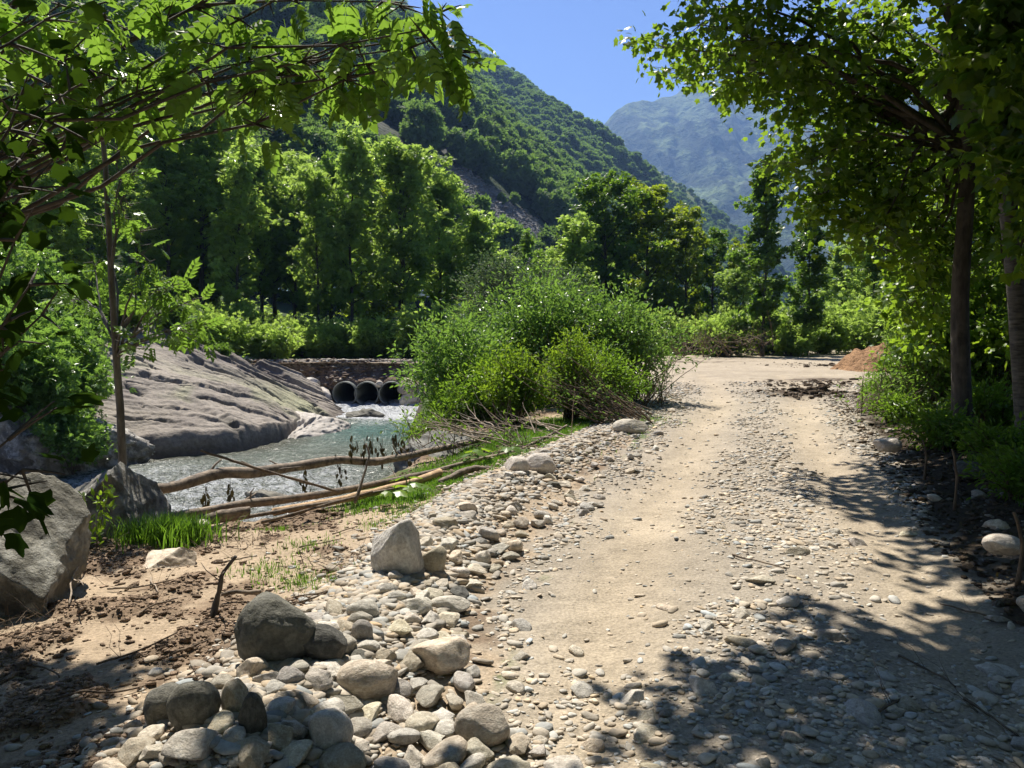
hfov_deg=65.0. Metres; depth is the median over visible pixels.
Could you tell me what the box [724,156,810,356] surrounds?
tree
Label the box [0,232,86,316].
bush
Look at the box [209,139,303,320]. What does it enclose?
tree
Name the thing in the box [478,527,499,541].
stone
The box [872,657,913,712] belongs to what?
twig
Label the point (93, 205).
tree
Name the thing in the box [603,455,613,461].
stone
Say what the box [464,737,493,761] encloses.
stone
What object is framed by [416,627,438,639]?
stone
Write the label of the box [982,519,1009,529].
stone
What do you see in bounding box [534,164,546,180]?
tree
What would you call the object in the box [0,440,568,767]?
soil crumbs
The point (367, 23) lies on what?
tree
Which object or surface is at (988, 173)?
sapling
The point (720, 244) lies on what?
tree
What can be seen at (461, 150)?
tree
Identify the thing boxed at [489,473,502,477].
stone
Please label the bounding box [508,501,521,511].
stone
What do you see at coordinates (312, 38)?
tree
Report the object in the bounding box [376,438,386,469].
withered twig
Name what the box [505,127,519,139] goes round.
tree
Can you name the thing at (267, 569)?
grass
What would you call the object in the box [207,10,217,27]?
tree
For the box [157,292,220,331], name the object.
bush
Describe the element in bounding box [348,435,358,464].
withered twig
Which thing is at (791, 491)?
gravel
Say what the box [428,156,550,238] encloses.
scree
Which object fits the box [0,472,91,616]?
boulder
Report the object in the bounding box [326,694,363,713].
stone
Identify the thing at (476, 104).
tree
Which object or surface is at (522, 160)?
tree
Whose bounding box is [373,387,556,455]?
brush pile
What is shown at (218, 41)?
tree
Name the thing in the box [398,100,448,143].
tree
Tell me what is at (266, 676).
stone
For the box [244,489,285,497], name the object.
rock
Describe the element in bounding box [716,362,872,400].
soil crumbs
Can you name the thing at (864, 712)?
stone
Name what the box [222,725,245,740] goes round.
stone
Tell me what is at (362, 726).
stone
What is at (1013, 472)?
plant
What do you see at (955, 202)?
sapling
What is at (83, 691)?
twig
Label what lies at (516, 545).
stone
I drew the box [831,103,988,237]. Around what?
sapling
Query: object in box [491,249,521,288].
tree
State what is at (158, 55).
tree
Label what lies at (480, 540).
stone
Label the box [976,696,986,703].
stone
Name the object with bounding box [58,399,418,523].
water
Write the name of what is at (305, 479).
withered twig
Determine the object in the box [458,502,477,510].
stone
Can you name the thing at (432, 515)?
stone
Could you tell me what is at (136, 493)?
boulder
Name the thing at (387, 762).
stone
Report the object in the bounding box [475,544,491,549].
stone
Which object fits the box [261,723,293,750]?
stone
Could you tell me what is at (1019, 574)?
sapling stub
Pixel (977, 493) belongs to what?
stone
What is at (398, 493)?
leafy plant
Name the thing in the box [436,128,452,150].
tree
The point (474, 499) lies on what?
stone
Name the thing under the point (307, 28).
tree
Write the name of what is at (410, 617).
stone
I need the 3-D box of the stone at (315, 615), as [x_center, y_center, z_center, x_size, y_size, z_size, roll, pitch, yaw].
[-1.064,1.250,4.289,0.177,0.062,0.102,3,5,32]
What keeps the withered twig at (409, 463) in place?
hanging from the brush pile at (444, 435)
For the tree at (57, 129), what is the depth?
58.37 m
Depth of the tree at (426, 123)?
169.92 m
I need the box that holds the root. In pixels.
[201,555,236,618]
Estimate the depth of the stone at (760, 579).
5.21 m
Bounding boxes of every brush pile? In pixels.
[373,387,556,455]
[419,381,586,445]
[492,316,652,423]
[623,335,717,406]
[656,309,783,357]
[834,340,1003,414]
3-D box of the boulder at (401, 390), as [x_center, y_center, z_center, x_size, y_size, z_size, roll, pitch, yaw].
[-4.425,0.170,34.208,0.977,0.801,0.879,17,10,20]
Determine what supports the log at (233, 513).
on the ground at (92, 651)
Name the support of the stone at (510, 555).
on the ground at (92, 651)
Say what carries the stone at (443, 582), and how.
on the ground at (92, 651)
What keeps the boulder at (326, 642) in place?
on the ground at (92, 651)
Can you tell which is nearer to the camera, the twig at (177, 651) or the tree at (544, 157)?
the twig at (177, 651)
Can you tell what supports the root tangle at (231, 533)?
on the ground at (92, 651)
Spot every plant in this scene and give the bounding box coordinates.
[378,484,417,499]
[389,475,431,490]
[456,448,492,458]
[500,446,522,455]
[855,385,934,423]
[880,397,999,452]
[916,367,1013,432]
[940,410,1023,471]
[957,440,1023,502]
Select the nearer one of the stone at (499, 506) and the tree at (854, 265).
the stone at (499, 506)
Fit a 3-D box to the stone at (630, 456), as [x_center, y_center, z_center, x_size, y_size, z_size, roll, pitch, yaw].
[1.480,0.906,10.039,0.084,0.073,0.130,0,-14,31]
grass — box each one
[102,508,246,553]
[216,499,431,592]
[322,411,690,522]
[625,352,882,393]
[658,349,811,354]
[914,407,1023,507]
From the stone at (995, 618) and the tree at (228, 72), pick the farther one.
the tree at (228, 72)
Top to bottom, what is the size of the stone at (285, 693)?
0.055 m
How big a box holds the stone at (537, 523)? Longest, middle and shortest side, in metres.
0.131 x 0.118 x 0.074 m
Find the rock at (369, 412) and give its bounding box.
[345,408,384,417]
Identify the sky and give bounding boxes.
[284,0,965,289]
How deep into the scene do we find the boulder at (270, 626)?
3.64 m
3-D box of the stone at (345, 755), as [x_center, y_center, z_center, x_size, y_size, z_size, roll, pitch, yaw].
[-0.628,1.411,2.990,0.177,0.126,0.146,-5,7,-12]
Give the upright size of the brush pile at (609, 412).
1.880 m
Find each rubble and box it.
[20,386,700,767]
[246,358,428,403]
[267,358,450,362]
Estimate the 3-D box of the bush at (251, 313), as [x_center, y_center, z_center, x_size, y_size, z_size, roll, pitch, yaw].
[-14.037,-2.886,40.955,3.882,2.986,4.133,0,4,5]
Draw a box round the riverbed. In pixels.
[407,387,425,442]
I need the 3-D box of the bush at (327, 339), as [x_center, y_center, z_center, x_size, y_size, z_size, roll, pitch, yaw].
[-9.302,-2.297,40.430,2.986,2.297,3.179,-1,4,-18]
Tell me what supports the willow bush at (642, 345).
on the ground at (92, 651)
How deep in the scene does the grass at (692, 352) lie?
45.01 m
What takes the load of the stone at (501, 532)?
on the ground at (92, 651)
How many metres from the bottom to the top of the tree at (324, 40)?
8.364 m
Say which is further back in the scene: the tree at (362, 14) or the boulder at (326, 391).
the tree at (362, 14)
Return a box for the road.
[240,350,1023,767]
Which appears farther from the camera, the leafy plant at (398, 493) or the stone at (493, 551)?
the leafy plant at (398, 493)
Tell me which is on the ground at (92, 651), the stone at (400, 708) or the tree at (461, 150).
the stone at (400, 708)
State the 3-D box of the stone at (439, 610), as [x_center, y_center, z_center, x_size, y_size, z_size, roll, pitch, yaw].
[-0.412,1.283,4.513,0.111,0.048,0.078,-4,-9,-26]
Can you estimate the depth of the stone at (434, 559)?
5.05 m
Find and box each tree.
[0,0,139,557]
[0,0,507,220]
[0,135,69,249]
[13,111,70,255]
[14,127,57,209]
[20,142,93,272]
[35,123,130,287]
[36,73,225,465]
[37,0,110,37]
[45,122,75,262]
[62,123,137,284]
[70,80,189,295]
[103,4,155,71]
[121,164,132,277]
[122,105,219,295]
[139,94,258,305]
[148,149,265,308]
[150,37,165,61]
[154,45,166,59]
[160,25,234,88]
[162,0,204,32]
[201,6,227,26]
[202,138,289,309]
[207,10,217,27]
[207,57,246,87]
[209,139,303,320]
[213,0,243,35]
[229,49,258,78]
[236,0,275,20]
[241,148,326,322]
[250,174,316,319]
[257,34,317,93]
[268,153,321,316]
[271,1,309,26]
[273,2,279,16]
[278,54,324,105]
[283,174,383,320]
[286,164,347,325]
[295,12,325,28]
[298,24,314,33]
[299,29,329,63]
[301,149,366,320]
[303,2,327,20]
[303,100,312,108]
[309,29,334,55]
[311,19,357,66]
[312,119,396,323]
[331,2,344,15]
[333,173,423,322]
[347,2,366,27]
[352,135,457,318]
[353,48,372,63]
[362,191,422,317]
[365,18,390,50]
[372,39,401,51]
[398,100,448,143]
[399,99,445,155]
[401,47,426,63]
[407,218,462,315]
[408,86,427,102]
[408,97,440,113]
[409,166,473,310]
[416,74,455,117]
[417,44,427,61]
[433,230,499,306]
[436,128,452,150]
[442,104,476,133]
[449,127,486,167]
[451,209,515,306]
[466,114,501,144]
[469,89,481,115]
[471,83,479,93]
[472,122,512,154]
[474,141,504,179]
[475,95,488,116]
[478,134,501,155]
[489,111,508,128]
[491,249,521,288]
[497,148,541,191]
[499,128,507,139]
[505,117,513,127]
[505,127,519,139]
[506,136,518,152]
[512,227,544,290]
[514,136,534,154]
[517,170,538,199]
[526,264,550,282]
[528,146,542,154]
[531,152,558,180]
[531,177,563,204]
[533,158,554,179]
[533,187,572,221]
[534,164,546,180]
[535,245,591,287]
[547,211,601,304]
[551,211,572,228]
[552,169,670,315]
[554,165,566,179]
[556,169,565,180]
[556,180,581,203]
[560,186,579,213]
[561,185,573,198]
[563,171,581,191]
[566,195,576,215]
[575,226,627,310]
[609,242,654,301]
[610,176,701,315]
[614,0,1001,439]
[649,243,688,314]
[657,199,722,322]
[677,227,734,320]
[678,260,707,322]
[713,267,754,316]
[719,237,769,316]
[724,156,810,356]
[777,0,1023,438]
[783,215,836,354]
[787,270,812,311]
[810,261,839,317]
[813,244,862,309]
[836,237,887,298]
[840,60,1021,370]
[844,253,882,302]
[864,230,942,282]
[912,203,948,231]
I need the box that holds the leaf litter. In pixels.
[843,425,1023,608]
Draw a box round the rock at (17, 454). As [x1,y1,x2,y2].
[0,403,155,477]
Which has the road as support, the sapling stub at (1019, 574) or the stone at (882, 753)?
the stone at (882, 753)
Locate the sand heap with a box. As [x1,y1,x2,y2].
[830,342,900,371]
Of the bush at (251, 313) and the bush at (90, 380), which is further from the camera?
the bush at (251, 313)
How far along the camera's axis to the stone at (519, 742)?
3.24 m
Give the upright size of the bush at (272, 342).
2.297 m
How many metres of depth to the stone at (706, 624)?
4.49 m
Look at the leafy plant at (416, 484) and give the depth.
8.20 m
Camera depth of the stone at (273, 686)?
3.38 m
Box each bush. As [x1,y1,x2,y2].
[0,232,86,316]
[0,283,106,423]
[3,301,136,420]
[15,392,117,474]
[42,298,111,345]
[71,282,127,323]
[118,292,155,327]
[150,295,200,329]
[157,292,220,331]
[190,302,258,355]
[190,331,208,344]
[208,342,234,356]
[211,299,276,353]
[239,315,307,359]
[276,312,322,357]
[298,317,354,358]
[342,311,400,357]
[378,300,528,414]
[381,298,456,357]
[388,367,494,443]
[430,237,678,402]
[434,333,560,422]
[439,241,566,340]
[439,297,490,342]
[466,336,563,426]
[528,319,615,419]
[540,262,600,322]
[556,273,698,401]
[560,327,653,415]
[637,307,683,349]
[643,331,665,355]
[672,313,706,354]
[688,305,763,356]
[743,297,823,355]
[765,321,817,356]
[796,306,856,354]
[825,288,878,352]
[842,281,898,346]
[847,336,939,402]
[872,306,903,344]
[877,325,985,409]
[880,296,1004,349]
[929,281,1011,396]
[971,270,1005,369]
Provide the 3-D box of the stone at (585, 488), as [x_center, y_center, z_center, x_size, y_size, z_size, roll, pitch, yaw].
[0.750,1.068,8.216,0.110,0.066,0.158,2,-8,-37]
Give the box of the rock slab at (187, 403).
[68,296,344,458]
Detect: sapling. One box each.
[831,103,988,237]
[912,31,1023,417]
[922,108,1023,313]
[926,104,1010,265]
[955,168,1012,315]
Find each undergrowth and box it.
[4,249,698,358]
[74,292,299,357]
[916,376,1012,429]
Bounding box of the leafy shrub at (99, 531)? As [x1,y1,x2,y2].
[78,473,125,547]
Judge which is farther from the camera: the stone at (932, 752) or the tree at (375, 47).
the tree at (375, 47)
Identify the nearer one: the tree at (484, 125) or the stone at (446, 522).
the stone at (446, 522)
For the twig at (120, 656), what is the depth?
4.18 m
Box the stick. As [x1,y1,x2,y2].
[221,589,261,595]
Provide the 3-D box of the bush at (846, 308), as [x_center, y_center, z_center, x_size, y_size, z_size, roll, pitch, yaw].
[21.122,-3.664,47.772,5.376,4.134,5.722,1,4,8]
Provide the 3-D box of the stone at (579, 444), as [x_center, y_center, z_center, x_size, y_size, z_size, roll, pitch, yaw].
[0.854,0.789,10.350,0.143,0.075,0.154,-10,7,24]
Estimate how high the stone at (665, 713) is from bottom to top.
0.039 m
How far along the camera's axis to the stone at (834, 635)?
4.32 m
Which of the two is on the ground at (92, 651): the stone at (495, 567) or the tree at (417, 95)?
the stone at (495, 567)
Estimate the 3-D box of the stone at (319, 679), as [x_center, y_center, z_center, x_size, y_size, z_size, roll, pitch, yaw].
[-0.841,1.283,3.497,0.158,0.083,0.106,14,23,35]
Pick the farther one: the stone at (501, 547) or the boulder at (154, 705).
the stone at (501, 547)
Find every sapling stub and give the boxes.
[922,440,927,479]
[951,449,957,510]
[1012,512,1023,586]
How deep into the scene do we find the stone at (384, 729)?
3.26 m
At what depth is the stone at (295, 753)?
2.97 m
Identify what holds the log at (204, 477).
on the ground at (92, 651)
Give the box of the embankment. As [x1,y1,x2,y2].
[244,359,446,403]
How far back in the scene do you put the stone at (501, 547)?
5.83 m
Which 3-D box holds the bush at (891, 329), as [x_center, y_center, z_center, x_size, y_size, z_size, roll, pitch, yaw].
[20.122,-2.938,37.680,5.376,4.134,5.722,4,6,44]
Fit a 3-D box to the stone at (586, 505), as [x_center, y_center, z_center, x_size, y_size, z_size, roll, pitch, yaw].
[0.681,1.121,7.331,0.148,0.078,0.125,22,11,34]
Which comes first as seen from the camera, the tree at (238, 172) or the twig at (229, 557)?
the twig at (229, 557)
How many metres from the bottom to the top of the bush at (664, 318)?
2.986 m
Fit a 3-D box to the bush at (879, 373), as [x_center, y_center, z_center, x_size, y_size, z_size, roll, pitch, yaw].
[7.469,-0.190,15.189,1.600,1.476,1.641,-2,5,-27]
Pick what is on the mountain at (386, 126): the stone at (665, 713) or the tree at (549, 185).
the tree at (549, 185)
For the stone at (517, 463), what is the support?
on the ground at (92, 651)
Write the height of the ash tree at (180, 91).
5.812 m
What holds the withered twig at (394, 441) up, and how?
hanging from the brush pile at (444, 435)
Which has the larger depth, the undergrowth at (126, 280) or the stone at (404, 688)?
the undergrowth at (126, 280)
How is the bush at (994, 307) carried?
on the ground at (92, 651)
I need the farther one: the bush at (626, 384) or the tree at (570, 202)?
the tree at (570, 202)
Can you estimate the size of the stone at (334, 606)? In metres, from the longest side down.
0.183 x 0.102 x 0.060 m
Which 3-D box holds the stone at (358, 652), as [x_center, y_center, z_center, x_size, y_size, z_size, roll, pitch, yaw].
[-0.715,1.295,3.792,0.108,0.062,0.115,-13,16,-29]
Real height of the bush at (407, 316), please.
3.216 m
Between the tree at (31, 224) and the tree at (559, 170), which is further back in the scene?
the tree at (559, 170)
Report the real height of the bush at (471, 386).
1.695 m
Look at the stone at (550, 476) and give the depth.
8.50 m
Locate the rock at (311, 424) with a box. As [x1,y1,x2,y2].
[287,411,350,438]
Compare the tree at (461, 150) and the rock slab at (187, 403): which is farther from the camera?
the tree at (461, 150)
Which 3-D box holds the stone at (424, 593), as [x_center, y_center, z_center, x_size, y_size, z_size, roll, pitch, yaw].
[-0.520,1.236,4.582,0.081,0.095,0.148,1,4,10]
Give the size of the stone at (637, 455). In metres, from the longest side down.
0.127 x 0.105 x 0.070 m
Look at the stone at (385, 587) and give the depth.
4.61 m
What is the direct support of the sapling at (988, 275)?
on the ground at (92, 651)
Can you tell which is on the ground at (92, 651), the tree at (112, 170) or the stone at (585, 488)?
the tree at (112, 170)
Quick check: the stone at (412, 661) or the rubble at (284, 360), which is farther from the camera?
the rubble at (284, 360)
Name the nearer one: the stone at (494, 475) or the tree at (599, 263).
the stone at (494, 475)
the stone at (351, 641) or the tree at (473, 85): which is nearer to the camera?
the stone at (351, 641)
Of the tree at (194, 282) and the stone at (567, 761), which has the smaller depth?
the stone at (567, 761)
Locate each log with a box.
[158,433,493,493]
[171,424,566,517]
[196,506,250,524]
[272,468,442,515]
[438,465,491,482]
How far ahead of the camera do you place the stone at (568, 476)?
8.70 m
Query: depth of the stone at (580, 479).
8.60 m
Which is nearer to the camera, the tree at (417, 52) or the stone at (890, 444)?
the stone at (890, 444)
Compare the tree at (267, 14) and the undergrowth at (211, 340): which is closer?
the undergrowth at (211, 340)
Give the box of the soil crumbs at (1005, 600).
[806,390,1023,632]
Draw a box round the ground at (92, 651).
[0,283,1023,767]
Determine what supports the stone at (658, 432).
on the road
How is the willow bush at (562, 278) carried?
on the ground at (92, 651)
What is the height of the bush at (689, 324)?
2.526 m
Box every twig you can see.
[11,654,59,677]
[17,630,36,638]
[60,678,146,697]
[68,565,91,604]
[82,546,195,589]
[96,624,177,664]
[131,568,177,614]
[146,565,165,592]
[169,638,233,655]
[187,642,235,675]
[200,484,210,506]
[214,551,251,562]
[226,482,234,502]
[278,571,345,604]
[285,564,327,599]
[297,518,343,547]
[299,467,310,492]
[319,525,357,534]
[335,454,346,486]
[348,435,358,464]
[357,439,371,466]
[366,434,378,455]
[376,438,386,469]
[391,430,399,454]
[397,434,407,461]
[407,443,415,466]
[732,539,786,569]
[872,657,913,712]
[894,631,955,687]
[914,651,1019,736]
[940,590,986,615]
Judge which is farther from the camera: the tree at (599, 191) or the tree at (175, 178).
the tree at (599, 191)
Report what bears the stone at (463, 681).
on the ground at (92, 651)
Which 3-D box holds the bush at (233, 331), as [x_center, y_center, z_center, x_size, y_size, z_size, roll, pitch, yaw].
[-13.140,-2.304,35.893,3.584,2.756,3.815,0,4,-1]
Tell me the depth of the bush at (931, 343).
18.54 m
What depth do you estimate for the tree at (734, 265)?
53.33 m
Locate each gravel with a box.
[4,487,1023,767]
[349,380,923,513]
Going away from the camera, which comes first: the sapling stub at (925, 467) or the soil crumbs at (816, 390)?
the sapling stub at (925, 467)
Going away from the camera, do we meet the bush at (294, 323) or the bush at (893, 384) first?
the bush at (893, 384)
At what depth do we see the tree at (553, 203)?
213.52 m
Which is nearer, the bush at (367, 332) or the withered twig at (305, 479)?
the withered twig at (305, 479)
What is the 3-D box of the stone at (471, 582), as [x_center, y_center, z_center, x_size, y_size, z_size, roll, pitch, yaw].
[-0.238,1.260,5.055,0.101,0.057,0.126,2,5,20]
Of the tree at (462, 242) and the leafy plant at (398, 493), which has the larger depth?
the tree at (462, 242)
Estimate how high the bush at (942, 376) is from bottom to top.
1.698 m
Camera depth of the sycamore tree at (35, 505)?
2.53 m
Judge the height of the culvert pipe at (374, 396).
1.060 m
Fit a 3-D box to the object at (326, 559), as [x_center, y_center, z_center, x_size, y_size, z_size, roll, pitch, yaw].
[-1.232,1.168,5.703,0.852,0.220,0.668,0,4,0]
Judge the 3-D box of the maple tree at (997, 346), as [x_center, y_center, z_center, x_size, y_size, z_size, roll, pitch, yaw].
[7.502,-2.801,14.663,3.830,6.172,4.004,2,5,25]
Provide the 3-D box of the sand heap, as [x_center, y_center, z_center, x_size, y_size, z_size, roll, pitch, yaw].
[13.880,-1.000,29.815,3.699,1.106,3.000,0,4,0]
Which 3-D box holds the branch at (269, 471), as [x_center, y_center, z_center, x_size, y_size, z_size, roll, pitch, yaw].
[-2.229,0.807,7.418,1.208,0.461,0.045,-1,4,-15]
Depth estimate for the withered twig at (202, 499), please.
8.11 m
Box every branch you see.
[200,449,337,491]
[215,487,399,523]
[261,490,372,523]
[353,443,369,503]
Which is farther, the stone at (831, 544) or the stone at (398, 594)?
the stone at (831, 544)
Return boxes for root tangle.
[0,591,65,641]
[181,520,292,551]
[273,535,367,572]
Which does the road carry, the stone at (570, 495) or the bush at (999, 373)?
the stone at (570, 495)
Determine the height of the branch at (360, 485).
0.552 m
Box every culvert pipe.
[332,381,376,403]
[354,381,392,404]
[379,381,401,404]
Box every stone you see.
[92,757,126,767]
[117,736,155,767]
[137,723,164,739]
[138,743,163,759]
[160,728,219,759]
[207,710,234,733]
[210,673,234,688]
[221,678,247,711]
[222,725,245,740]
[236,657,268,676]
[238,692,266,733]
[238,735,270,767]
[244,683,253,690]
[252,671,278,682]
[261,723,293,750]
[265,679,286,693]
[266,696,295,713]
[273,691,295,698]
[276,666,304,682]
[280,739,312,766]
[281,720,308,739]
[287,658,309,671]
[291,689,319,705]
[304,666,332,691]
[305,612,323,619]
[309,708,353,751]
[310,697,344,714]
[312,659,344,676]
[317,621,339,629]
[318,742,366,767]
[325,599,342,613]
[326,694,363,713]
[336,659,397,699]
[337,619,353,631]
[343,633,356,653]
[346,599,378,616]
[346,611,372,622]
[350,649,372,659]
[351,716,372,736]
[352,619,372,639]
[353,735,369,752]
[357,639,379,651]
[361,702,381,720]
[372,721,401,742]
[373,659,391,664]
[373,756,409,767]
[375,648,396,659]
[376,583,397,592]
[387,590,406,599]
[387,694,413,722]
[387,728,420,745]
[388,570,403,578]
[388,619,412,634]
[393,678,413,697]
[399,650,424,673]
[401,597,432,615]
[402,611,421,622]
[403,745,424,767]
[405,711,439,731]
[407,639,429,650]
[409,587,420,596]
[409,677,427,690]
[412,636,469,674]
[415,590,429,597]
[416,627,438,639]
[416,684,444,707]
[418,730,444,750]
[420,536,432,546]
[421,610,439,622]
[422,546,446,571]
[422,735,467,767]
[423,579,433,585]
[425,587,443,599]
[428,513,437,519]
[431,595,469,612]
[431,707,454,721]
[432,516,457,529]
[433,719,455,737]
[436,578,448,587]
[436,608,446,613]
[436,762,459,767]
[438,631,449,637]
[439,611,459,629]
[440,538,457,552]
[445,693,463,710]
[448,550,462,564]
[449,567,468,577]
[450,585,468,598]
[450,634,466,640]
[451,631,468,637]
[453,671,474,691]
[454,703,509,746]
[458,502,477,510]
[459,510,475,519]
[459,752,485,767]
[462,664,479,676]
[464,690,485,705]
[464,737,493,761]
[465,701,476,707]
[466,495,477,501]
[466,578,482,588]
[467,563,486,574]
[473,537,487,543]
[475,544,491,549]
[475,550,490,563]
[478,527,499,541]
[483,505,493,511]
[487,755,530,767]
[488,547,497,555]
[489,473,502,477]
[489,564,501,572]
[492,543,509,553]
[493,505,507,508]
[496,529,505,535]
[500,511,510,516]
[501,538,512,542]
[501,551,519,559]
[502,521,514,528]
[504,471,513,476]
[505,456,529,471]
[505,505,516,514]
[506,539,522,551]
[506,680,524,694]
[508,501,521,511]
[508,732,530,753]
[512,516,528,528]
[512,618,531,630]
[512,650,530,660]
[515,471,525,475]
[515,530,528,537]
[522,578,536,589]
[525,744,545,756]
[527,453,556,474]
[531,519,545,527]
[532,735,548,744]
[533,510,550,518]
[539,449,551,452]
[542,473,556,479]
[543,515,552,523]
[543,754,583,767]
[547,481,561,488]
[548,503,558,510]
[551,499,562,504]
[559,481,570,487]
[563,473,573,479]
[564,457,570,462]
[564,494,576,499]
[565,489,573,495]
[566,497,576,505]
[568,644,583,656]
[570,680,593,698]
[573,442,583,447]
[574,477,584,481]
[578,509,589,515]
[579,485,589,490]
[580,502,594,510]
[582,738,604,752]
[590,461,598,467]
[591,502,603,506]
[593,494,604,499]
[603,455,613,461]
[612,419,647,433]
[620,689,643,705]
[625,468,634,473]
[627,453,633,458]
[633,453,641,457]
[633,722,660,743]
[637,710,655,719]
[639,762,661,767]
[653,431,663,434]
[656,603,673,610]
[659,709,672,716]
[667,408,675,411]
[688,676,717,697]
[692,724,708,732]
[699,619,713,630]
[714,525,725,529]
[716,754,730,766]
[719,672,744,680]
[725,635,757,647]
[734,608,750,618]
[745,575,774,583]
[745,723,766,733]
[756,757,770,767]
[772,639,796,653]
[776,596,799,607]
[782,730,804,743]
[785,547,809,555]
[809,753,833,763]
[811,629,847,640]
[812,669,823,678]
[823,541,837,548]
[826,528,839,533]
[844,698,881,726]
[847,537,867,546]
[873,437,901,451]
[873,747,886,757]
[874,666,896,676]
[887,709,904,716]
[896,695,920,712]
[899,531,918,536]
[923,745,946,761]
[927,494,941,501]
[953,460,981,479]
[971,489,989,498]
[974,663,1018,677]
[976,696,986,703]
[981,533,1019,555]
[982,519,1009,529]
[984,615,1012,621]
[987,680,1002,694]
[1011,679,1023,692]
[1011,737,1023,751]
[1015,722,1023,732]
[1016,595,1023,611]
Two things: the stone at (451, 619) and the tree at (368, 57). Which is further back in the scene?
the tree at (368, 57)
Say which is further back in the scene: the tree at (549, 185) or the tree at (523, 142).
the tree at (523, 142)
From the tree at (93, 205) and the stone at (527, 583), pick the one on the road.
the stone at (527, 583)
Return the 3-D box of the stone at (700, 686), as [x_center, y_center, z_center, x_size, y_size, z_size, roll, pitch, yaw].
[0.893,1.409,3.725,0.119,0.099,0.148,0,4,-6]
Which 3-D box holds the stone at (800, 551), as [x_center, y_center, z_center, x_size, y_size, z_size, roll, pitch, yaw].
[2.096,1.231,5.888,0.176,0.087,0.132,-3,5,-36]
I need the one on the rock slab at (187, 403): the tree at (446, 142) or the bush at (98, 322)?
the bush at (98, 322)
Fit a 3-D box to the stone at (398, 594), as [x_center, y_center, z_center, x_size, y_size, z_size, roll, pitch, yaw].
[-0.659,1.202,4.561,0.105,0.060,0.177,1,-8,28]
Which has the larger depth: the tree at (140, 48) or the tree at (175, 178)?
the tree at (140, 48)
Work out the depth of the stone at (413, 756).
3.10 m
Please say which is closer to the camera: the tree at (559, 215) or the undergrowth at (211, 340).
the undergrowth at (211, 340)
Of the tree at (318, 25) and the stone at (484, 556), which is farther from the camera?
the tree at (318, 25)
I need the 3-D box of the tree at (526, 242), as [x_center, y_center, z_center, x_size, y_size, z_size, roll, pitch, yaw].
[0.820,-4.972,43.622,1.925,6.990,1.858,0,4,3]
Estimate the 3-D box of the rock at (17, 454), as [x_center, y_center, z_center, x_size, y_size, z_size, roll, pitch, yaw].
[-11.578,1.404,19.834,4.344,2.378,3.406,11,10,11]
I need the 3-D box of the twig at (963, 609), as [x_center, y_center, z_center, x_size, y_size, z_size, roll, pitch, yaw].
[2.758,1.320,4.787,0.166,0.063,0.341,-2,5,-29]
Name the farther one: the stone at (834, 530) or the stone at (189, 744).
the stone at (834, 530)
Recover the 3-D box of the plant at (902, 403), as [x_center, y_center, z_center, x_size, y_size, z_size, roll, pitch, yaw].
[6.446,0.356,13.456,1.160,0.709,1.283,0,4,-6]
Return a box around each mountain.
[65,0,796,289]
[420,79,939,307]
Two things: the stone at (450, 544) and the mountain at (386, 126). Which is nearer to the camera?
the stone at (450, 544)
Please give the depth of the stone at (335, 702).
3.26 m
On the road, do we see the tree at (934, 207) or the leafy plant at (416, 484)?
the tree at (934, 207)
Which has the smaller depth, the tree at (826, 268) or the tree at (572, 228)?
the tree at (572, 228)
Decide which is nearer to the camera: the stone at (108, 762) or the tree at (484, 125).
the stone at (108, 762)
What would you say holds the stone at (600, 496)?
on the road
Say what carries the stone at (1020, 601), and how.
on the ground at (92, 651)
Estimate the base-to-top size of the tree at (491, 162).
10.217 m
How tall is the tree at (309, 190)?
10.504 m
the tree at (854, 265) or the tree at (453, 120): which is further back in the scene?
the tree at (453, 120)
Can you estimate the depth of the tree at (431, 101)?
191.91 m
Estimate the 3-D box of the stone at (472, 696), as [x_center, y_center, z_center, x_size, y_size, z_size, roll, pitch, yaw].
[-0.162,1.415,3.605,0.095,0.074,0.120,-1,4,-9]
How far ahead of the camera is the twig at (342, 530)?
6.73 m
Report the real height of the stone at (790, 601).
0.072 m
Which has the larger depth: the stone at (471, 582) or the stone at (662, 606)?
the stone at (471, 582)
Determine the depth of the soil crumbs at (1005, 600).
7.13 m
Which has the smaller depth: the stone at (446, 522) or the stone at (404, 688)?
the stone at (404, 688)
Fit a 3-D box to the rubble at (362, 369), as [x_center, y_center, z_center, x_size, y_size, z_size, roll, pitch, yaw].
[-7.504,-0.029,34.905,12.468,2.156,1.646,0,4,0]
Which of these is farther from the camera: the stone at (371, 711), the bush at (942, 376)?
the bush at (942, 376)
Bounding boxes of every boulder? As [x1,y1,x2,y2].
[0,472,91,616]
[75,462,172,538]
[143,547,196,568]
[143,682,178,725]
[166,681,220,730]
[234,592,315,661]
[303,623,347,660]
[307,377,319,384]
[321,387,332,400]
[370,518,423,574]
[375,380,382,387]
[393,429,491,472]
[397,378,417,394]
[399,393,420,404]
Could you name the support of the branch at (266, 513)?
on the ground at (92, 651)
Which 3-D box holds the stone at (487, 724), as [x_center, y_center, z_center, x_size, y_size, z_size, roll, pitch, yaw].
[-0.121,1.414,3.336,0.239,0.165,0.191,-2,4,8]
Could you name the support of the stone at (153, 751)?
on the ground at (92, 651)
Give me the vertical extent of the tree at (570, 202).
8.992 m
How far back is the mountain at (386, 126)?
203.01 m

